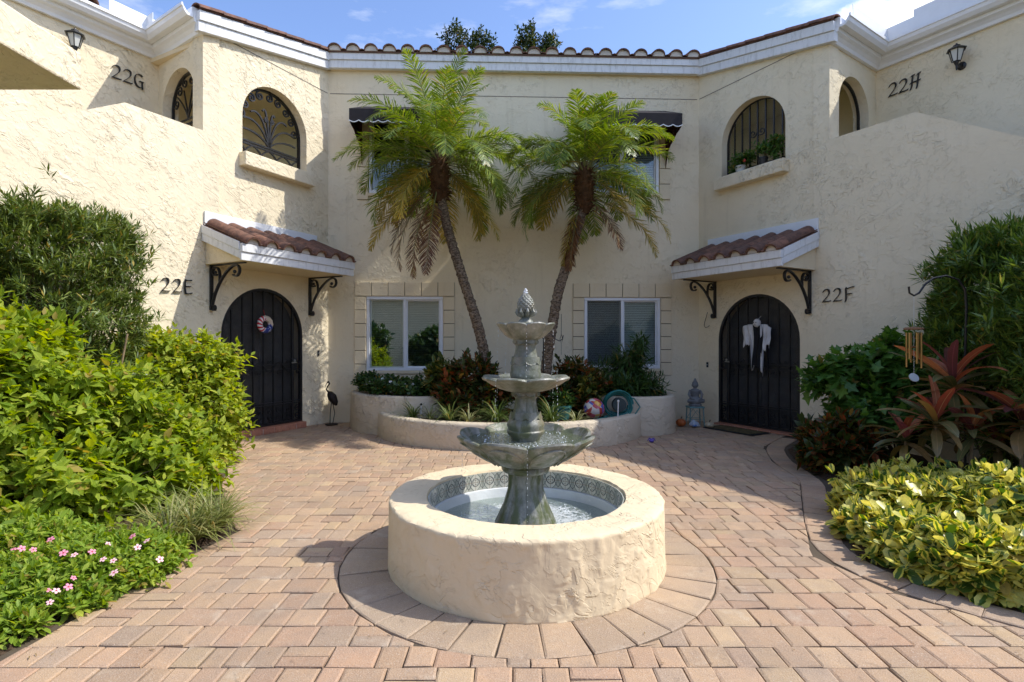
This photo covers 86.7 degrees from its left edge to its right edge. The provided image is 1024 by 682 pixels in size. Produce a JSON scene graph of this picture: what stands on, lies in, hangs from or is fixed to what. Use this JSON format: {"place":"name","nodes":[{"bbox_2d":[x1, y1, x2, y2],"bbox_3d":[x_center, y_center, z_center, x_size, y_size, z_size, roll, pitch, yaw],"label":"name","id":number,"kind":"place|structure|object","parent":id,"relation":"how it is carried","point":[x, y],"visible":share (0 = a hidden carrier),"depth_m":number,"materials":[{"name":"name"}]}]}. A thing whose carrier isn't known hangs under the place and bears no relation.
{"place":"outdoors","nodes":[
{"label":"outdoors","id":0,"kind":"place"},
{"bbox_2d":[0,467,225,655],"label":"planting soil","id":1,"kind":"structure","parent":0,"point":[202,541],"depth_m":3.80,"materials":[{"name":"brown soil"}]},
{"bbox_2d":[0,161,168,432],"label":"yew pine shrub","id":2,"kind":"object","parent":1,"relation":"on","point":[57,228],"visible":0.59,"depth_m":5.10,"materials":[{"name":"green plant"}]},
{"bbox_2d":[0,507,196,649],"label":"periwinkle patch","id":3,"kind":"object","parent":1,"relation":"on","point":[93,552],"visible":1,"depth_m":2.98,"materials":[{"name":"green plant"}]},
{"bbox_2d":[0,285,239,551],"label":"leafy shrub","id":4,"kind":"object","parent":1,"relation":"on","point":[86,464],"visible":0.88,"depth_m":4.11,"materials":[{"name":"green plant"}]},
{"bbox_2d":[121,334,127,362],"bbox_3d":[-3.687,0.658,5.000,0.296,1.448,0.018,0,0,0],"label":"garden cane","id":5,"kind":"object","parent":1,"relation":"on","point":[124,349],"visible":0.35,"depth_m":4.99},
{"bbox_2d":[112,314,258,463],"bbox_3d":[-3.868,0.598,6.177,1.765,1.881,1.406,0,0,0],"label":"leafy shrub","id":6,"kind":"object","parent":1,"relation":"on","point":[206,378],"visible":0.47,"depth_m":6.17,"materials":[{"name":"green plant"}]},
{"bbox_2d":[102,476,273,555],"bbox_3d":[-2.308,1.234,3.916,1.114,0.435,1.411,0,0,0],"label":"strap leaf clump","id":7,"kind":"object","parent":1,"relation":"on","point":[197,518],"visible":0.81,"depth_m":3.80,"materials":[{"name":"green plant"}]},
{"bbox_2d":[0,421,1023,681],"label":"courtyard paving","id":8,"kind":"structure","parent":0,"point":[298,585],"depth_m":2.85,"materials":[{"name":"beige brick"}]},
{"bbox_2d":[325,381,337,425],"bbox_3d":[-3.013,1.031,9.052,0.212,0.732,0.210,0,0,0],"label":"bird sculpture","id":9,"kind":"object","parent":8,"relation":"on","point":[332,397],"visible":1,"depth_m":9.02,"materials":[{"name":"black metal"}]},
{"bbox_2d":[350,389,454,434],"bbox_3d":[-1.741,1.121,8.645,1.866,0.617,1.560,0,0,0],"label":"raised planter","id":10,"kind":"object","parent":8,"relation":"on","point":[366,408],"visible":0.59,"depth_m":8.10,"materials":[{"name":"paint"}]},
{"bbox_2d":[350,369,434,395],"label":"flowering ground plant","id":11,"kind":"object","parent":10,"relation":"on","point":[371,382],"visible":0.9,"depth_m":8.23,"materials":[{"name":"green plant"}]},
{"bbox_2d":[378,409,640,450],"bbox_3d":[-0.030,1.242,7.930,4.104,0.377,2.184,0,0,0],"label":"curved planter","id":12,"kind":"object","parent":8,"relation":"on","point":[442,433],"visible":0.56,"depth_m":7.23,"materials":[{"name":"paint"}]},
{"bbox_2d":[385,400,432,418],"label":"grass tuft","id":13,"kind":"object","parent":12,"relation":"on","point":[412,413],"visible":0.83,"depth_m":7.60,"materials":[{"name":"green plant"}]},
{"bbox_2d":[409,406,447,419],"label":"grass tuft","id":14,"kind":"object","parent":12,"relation":"on","point":[430,417],"visible":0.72,"depth_m":7.67,"materials":[{"name":"green plant"}]},
{"bbox_2d":[331,46,540,363],"bbox_3d":[-1.064,-1.795,8.241,2.847,4.923,2.927,0,0,41],"label":"palm tree","id":15,"kind":"object","parent":12,"relation":"in","point":[436,171],"visible":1,"depth_m":8.05,"materials":[{"name":"green plant"}]},
{"bbox_2d":[422,350,469,411],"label":"croton shrub","id":16,"kind":"object","parent":12,"relation":"on","point":[430,373],"visible":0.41,"depth_m":8.10,"materials":[{"name":"green plant"}]},
{"bbox_2d":[422,394,478,421],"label":"grass tuft","id":17,"kind":"object","parent":12,"relation":"on","point":[449,414],"visible":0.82,"depth_m":7.29,"materials":[{"name":"green plant"}]},
{"bbox_2d":[445,403,481,421],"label":"grass tuft","id":18,"kind":"object","parent":12,"relation":"on","point":[466,419],"visible":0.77,"depth_m":7.31,"materials":[{"name":"green plant"}]},
{"bbox_2d":[430,347,514,418],"bbox_3d":[-0.507,0.656,8.039,1.402,1.133,1.084,0,0,0],"label":"croton shrub","id":19,"kind":"object","parent":12,"relation":"on","point":[474,384],"visible":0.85,"depth_m":7.81,"materials":[{"name":"green plant"}]},
{"bbox_2d":[471,396,514,422],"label":"grass tuft","id":20,"kind":"object","parent":12,"relation":"on","point":[496,415],"visible":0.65,"depth_m":7.26,"materials":[{"name":"green plant"}]},
{"bbox_2d":[542,333,563,417],"bbox_3d":[0.460,0.505,7.950,0.595,1.250,0.016,0,0,0],"label":"shepherd hook","id":21,"kind":"object","parent":12,"relation":"on","point":[543,359],"visible":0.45,"depth_m":7.94,"materials":[{"name":"black metal"}]},
{"bbox_2d":[538,397,577,423],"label":"grass tuft","id":22,"kind":"object","parent":12,"relation":"on","point":[550,414],"visible":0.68,"depth_m":7.25,"materials":[{"name":"green plant"}]},
{"bbox_2d":[548,388,576,419],"bbox_3d":[0.719,0.889,7.750,0.469,0.452,0.387,0,0,0],"label":"flower pot","id":23,"kind":"object","parent":12,"relation":"on","point":[570,399],"visible":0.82,"depth_m":7.68,"materials":[{"name":"teal plastic"}]},
{"bbox_2d":[536,353,615,417],"bbox_3d":[0.897,0.706,8.151,1.291,1.047,0.916,0,0,-21],"label":"croton shrub","id":24,"kind":"object","parent":12,"relation":"on","point":[575,372],"visible":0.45,"depth_m":8.01,"materials":[{"name":"green plant"}]},
{"bbox_2d":[563,407,596,420],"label":"grass tuft","id":25,"kind":"object","parent":12,"relation":"on","point":[574,417],"visible":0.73,"depth_m":7.32,"materials":[{"name":"green plant"}]},
{"bbox_2d":[569,373,606,402],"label":"croton shrub","id":26,"kind":"object","parent":12,"relation":"on","point":[587,389],"visible":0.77,"depth_m":7.90,"materials":[{"name":"green plant"}]},
{"bbox_2d":[502,88,674,374],"bbox_3d":[1.115,-1.431,8.142,2.496,4.243,2.689,0,0,36],"label":"palm tree","id":27,"kind":"object","parent":12,"relation":"in","point":[583,145],"visible":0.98,"depth_m":7.99,"materials":[{"name":"green plant"}]},
{"bbox_2d":[583,398,604,418],"bbox_3d":[1.167,0.965,7.715,0.299,0.300,0.308,0,0,0],"label":"beach ball","id":28,"kind":"object","parent":12,"relation":"on","point":[595,408],"visible":0.84,"depth_m":7.61,"materials":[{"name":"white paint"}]},
{"bbox_2d":[597,390,639,418],"bbox_3d":[1.491,0.921,7.787,0.494,0.412,0.715,0,0,33],"label":"garden hose","id":29,"kind":"object","parent":12,"relation":"on","point":[622,402],"visible":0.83,"depth_m":7.90,"materials":[{"name":"teal rubber"}]},
{"bbox_2d":[587,330,674,395],"bbox_3d":[1.811,0.477,8.485,1.539,1.368,1.118,0,0,0],"label":"lanky shrub","id":30,"kind":"object","parent":12,"relation":"on","point":[626,377],"visible":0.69,"depth_m":8.46,"materials":[{"name":"green plant"}]},
{"bbox_2d":[388,288,665,624],"bbox_3d":[0.091,0.536,3.567,1.773,1.768,1.774,0,0,0],"label":"fountain","id":31,"kind":"object","parent":8,"relation":"on","point":[525,526],"visible":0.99,"depth_m":3.04,"materials":[{"name":"paint"}]},
{"bbox_2d":[601,389,675,435],"bbox_3d":[1.810,1.129,8.751,1.604,0.602,1.549,0,0,0],"label":"raised planter","id":32,"kind":"object","parent":8,"relation":"on","point":[658,415],"visible":0.47,"depth_m":8.02,"materials":[{"name":"paint"}]},
{"bbox_2d":[676,417,685,425],"bbox_3d":[2.757,1.310,8.849,0.157,0.157,0.159,0,0,0],"label":"pumpkin","id":33,"kind":"object","parent":8,"relation":"on","point":[680,422],"visible":1,"depth_m":8.79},
{"bbox_2d":[689,419,699,426],"bbox_3d":[2.955,1.334,8.777,0.150,0.133,0.128,0,0,-42],"label":"shell ornament","id":34,"kind":"object","parent":8,"relation":"on","point":[693,423],"visible":1,"depth_m":8.73,"materials":[{"name":"white ceramic"}]},
{"bbox_2d":[685,405,704,426],"bbox_3d":[3.022,1.236,8.950,0.257,0.322,0.220,0,0,0],"label":"stool","id":35,"kind":"object","parent":8,"relation":"on","point":[690,417],"visible":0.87,"depth_m":8.85,"materials":[{"name":"teal paint"}]},
{"bbox_2d":[687,378,704,406],"bbox_3d":[3.043,0.842,8.939,0.270,0.463,0.223,0,0,24],"label":"seated statue","id":36,"kind":"object","parent":35,"relation":"on","point":[694,400],"visible":1,"depth_m":8.89,"materials":[{"name":"grey stone"}]},
{"bbox_2d":[703,425,769,435],"bbox_3d":[3.489,1.386,8.455,0.450,0.016,0.900,0,0,-30],"label":"doormat","id":37,"kind":"object","parent":8,"relation":"on","point":[743,431],"visible":0.96,"depth_m":8.35,"materials":[{"name":"brown fabric"}]},
{"bbox_2d":[705,420,713,426],"bbox_3d":[3.174,1.327,8.719,0.145,0.127,0.147,0,0,0],"label":"pumpkin","id":38,"kind":"object","parent":37,"relation":"on","point":[709,424],"visible":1,"depth_m":8.67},
{"bbox_2d":[98,0,933,54],"label":"sky","id":39,"kind":"structure","parent":0,"point":[703,26],"materials":[{"name":"blue"}]},
{"bbox_2d":[787,446,1016,607],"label":"planting soil","id":40,"kind":"structure","parent":0,"point":[829,474],"depth_m":5.69,"materials":[{"name":"brown soil"}]},
{"bbox_2d":[789,405,897,474],"bbox_3d":[3.506,1.091,5.737,1.017,0.840,0.792,0,0,21],"label":"croton shrub","id":41,"kind":"object","parent":40,"relation":"on","point":[841,441],"visible":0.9,"depth_m":5.60,"materials":[{"name":"green plant"}]},
{"bbox_2d":[796,325,969,462],"bbox_3d":[4.124,0.587,6.065,1.629,1.543,1.476,0,0,0],"label":"lobed leaf shrub","id":42,"kind":"object","parent":40,"relation":"on","point":[867,380],"visible":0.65,"depth_m":5.88,"materials":[{"name":"green plant"}]},
{"bbox_2d":[824,453,1023,611],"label":"variegated hedge","id":43,"kind":"object","parent":40,"relation":"on","point":[955,530],"visible":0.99,"depth_m":3.45,"materials":[{"name":"green plant"}]},
{"bbox_2d":[908,275,967,470],"bbox_3d":[3.887,0.388,4.950,0.545,1.985,0.020,0,0,0],"label":"shepherd hook","id":44,"kind":"object","parent":40,"relation":"on","point":[965,328],"visible":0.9,"depth_m":4.94,"materials":[{"name":"black metal"}]},
{"bbox_2d":[903,327,923,381],"bbox_3d":[3.670,-0.021,4.950,0.141,0.787,0.141,0,0,45],"label":"wind chime","id":45,"kind":"object","parent":44,"relation":"hanging from","point":[913,377],"visible":1,"depth_m":4.93,"materials":[{"name":"brown wood"}]},
{"bbox_2d":[860,411,1019,463],"bbox_3d":[4.001,1.022,5.035,1.322,0.760,0.732,0,0,33],"label":"cordyline plant","id":46,"kind":"object","parent":40,"relation":"on","point":[906,435],"visible":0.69,"depth_m":5.10,"materials":[{"name":"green plant"}]},
{"bbox_2d":[876,337,1023,468],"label":"cordyline plant","id":47,"kind":"object","parent":40,"relation":"on","point":[949,371],"visible":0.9,"depth_m":4.74,"materials":[{"name":"red plant"}]},
{"bbox_2d":[901,210,1023,469],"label":"yew pine shrub","id":48,"kind":"object","parent":40,"relation":"on","point":[988,259],"visible":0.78,"depth_m":5.10,"materials":[{"name":"green plant"}]},
{"bbox_2d":[955,359,1023,467],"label":"cordyline plant","id":49,"kind":"object","parent":40,"relation":"on","point":[1017,440],"visible":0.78,"depth_m":4.51,"materials":[{"name":"red plant"}]},
{"label":"ground","id":50,"kind":"structure","parent":0,"visible":0},
{"bbox_2d":[435,17,497,50],"bbox_3d":[-1.169,-4.885,19.037,3.924,12.692,3.304,0,0,0],"label":"oak tree","id":51,"kind":"object","parent":50,"relation":"on","point":[475,41],"visible":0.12,"depth_m":18.78,"materials":[{"name":"green plant"}]},
{"bbox_2d":[0,0,1023,465],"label":"apartment building","id":52,"kind":"structure","parent":50,"relation":"on","point":[212,148],"depth_m":8.26,"materials":[{"name":"beige paint"}]},
{"bbox_2d":[0,0,80,89],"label":"entry canopy slab","id":53,"kind":"structure","parent":52,"relation":"attached to","point":[33,56],"depth_m":4.16,"materials":[{"name":"beige paint"}]},
{"bbox_2d":[64,28,85,50],"bbox_3d":[-5.707,-3.888,7.063,0.289,0.370,0.233,0,0,0],"label":"wall lantern","id":54,"kind":"object","parent":52,"relation":"attached to","point":[76,37],"depth_m":7.01,"materials":[{"name":"black metal"}]},
{"bbox_2d":[112,65,143,89],"bbox_3d":[-5.466,-3.755,7.717,0.014,0.222,0.423,0,0,30],"label":"house number","id":55,"kind":"object","parent":52,"relation":"attached to","point":[130,72],"visible":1,"depth_m":7.74,"materials":[{"name":"black metal"}]},
{"bbox_2d":[160,278,191,293],"bbox_3d":[-4.344,-0.714,7.031,0.014,0.199,0.413,0,0,27],"label":"house number","id":56,"kind":"object","parent":52,"relation":"attached to","point":[179,280],"visible":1,"depth_m":7.04,"materials":[{"name":"black metal"}]},
{"bbox_2d":[223,291,290,426],"bbox_3d":[-3.943,0.251,8.323,0.055,2.098,1.425,0,0,27],"label":"door","id":57,"kind":"structure","parent":52,"relation":"in","point":[247,299],"depth_m":8.41,"materials":[{"name":"black metal"}]},
{"bbox_2d":[257,310,273,332],"bbox_3d":[-3.729,-0.295,8.185,0.077,0.356,0.275,0,0,27],"label":"wreath","id":58,"kind":"object","parent":57,"relation":"hanging from","point":[269,327],"visible":1,"depth_m":8.15,"materials":[{"name":"multicoloured fabric"}]},
{"bbox_2d":[349,106,449,160],"bbox_3d":[-1.818,-3.538,8.950,1.517,1.016,0.851,0,0,-2],"label":"awning","id":59,"kind":"object","parent":52,"relation":"attached to","point":[358,116],"visible":0.48,"depth_m":8.52,"materials":[{"name":"black canvas"},{"name":"white trim fabric"},{"name":"black wrought iron"}]},
{"bbox_2d":[369,121,436,192],"bbox_3d":[-1.837,-3.204,9.667,1.342,1.392,0.608,0,0,0],"label":"window","id":60,"kind":"structure","parent":52,"relation":"in","point":[382,125],"depth_m":9.92,"materials":[{"name":"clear glass"}]},
{"bbox_2d":[367,297,442,370],"bbox_3d":[-1.870,-0.128,9.666,1.363,1.380,0.609,0,0,0],"label":"window","id":61,"kind":"structure","parent":52,"relation":"in","point":[404,333],"depth_m":9.92,"materials":[{"name":"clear glass"}]},
{"bbox_2d":[584,298,659,368],"bbox_3d":[1.924,-0.136,9.801,1.390,1.343,0.610,0,0,0],"label":"window","id":62,"kind":"structure","parent":52,"relation":"in","point":[607,321],"depth_m":9.61,"materials":[{"name":"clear glass"}]},
{"bbox_2d":[586,125,658,192],"bbox_3d":[1.912,-3.228,9.800,1.367,1.344,0.609,0,0,0],"label":"window","id":63,"kind":"structure","parent":52,"relation":"in","point":[651,161],"depth_m":9.62,"materials":[{"name":"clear glass"}]},
{"bbox_2d":[580,110,682,163],"bbox_3d":[1.942,-3.538,9.084,1.562,1.016,0.851,0,0,-2],"label":"awning","id":64,"kind":"object","parent":52,"relation":"attached to","point":[672,122],"visible":0.45,"depth_m":8.69,"materials":[{"name":"black fabric"}]},
{"bbox_2d":[727,149,757,173],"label":"potted plant","id":65,"kind":"object","parent":52,"relation":"on","point":[737,165],"visible":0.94,"depth_m":8.75,"materials":[{"name":"green plant"}]},
{"bbox_2d":[730,297,797,429],"bbox_3d":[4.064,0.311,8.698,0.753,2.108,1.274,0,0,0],"label":"door","id":66,"kind":"structure","parent":52,"relation":"in","point":[762,301],"depth_m":8.67,"materials":[{"name":"black metal"}]},
{"bbox_2d":[743,316,770,375],"bbox_3d":[3.828,0.078,8.511,0.165,0.942,0.491,0,0,-15],"label":"hanging ghost","id":67,"kind":"object","parent":66,"relation":"hanging from","point":[757,335],"visible":1,"depth_m":8.45,"materials":[{"name":"white fabric"}]},
{"bbox_2d":[751,133,784,164],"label":"potted plant","id":68,"kind":"object","parent":52,"relation":"on","point":[773,143],"visible":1,"depth_m":8.29,"materials":[{"name":"green plant"}]},
{"bbox_2d":[822,286,853,302],"bbox_3d":[4.488,-0.632,7.467,0.014,0.210,0.440,0,0,-30],"label":"house number","id":69,"kind":"object","parent":52,"relation":"attached to","point":[839,289],"visible":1,"depth_m":7.45,"materials":[{"name":"black metal"}]},
{"bbox_2d":[888,72,920,97],"bbox_3d":[5.816,-3.792,8.038,0.014,0.229,0.436,0,0,-31],"label":"house number","id":70,"kind":"object","parent":52,"relation":"attached to","point":[911,83],"visible":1,"depth_m":8.02,"materials":[{"name":"black metal"}]},
{"bbox_2d":[946,43,966,69],"bbox_3d":[6.066,-3.864,7.381,0.289,0.370,0.234,0,0,0],"label":"wall lantern","id":71,"kind":"object","parent":52,"relation":"attached to","point":[955,52],"depth_m":7.34,"materials":[{"name":"black metal"}]},
{"bbox_2d":[512,17,562,51],"bbox_3d":[1.086,-5.003,19.521,3.248,12.928,3.250,0,0,0],"label":"oak tree","id":72,"kind":"object","parent":50,"relation":"on","point":[530,40],"visible":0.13,"depth_m":19.27,"materials":[{"name":"green plant"}]}
]}

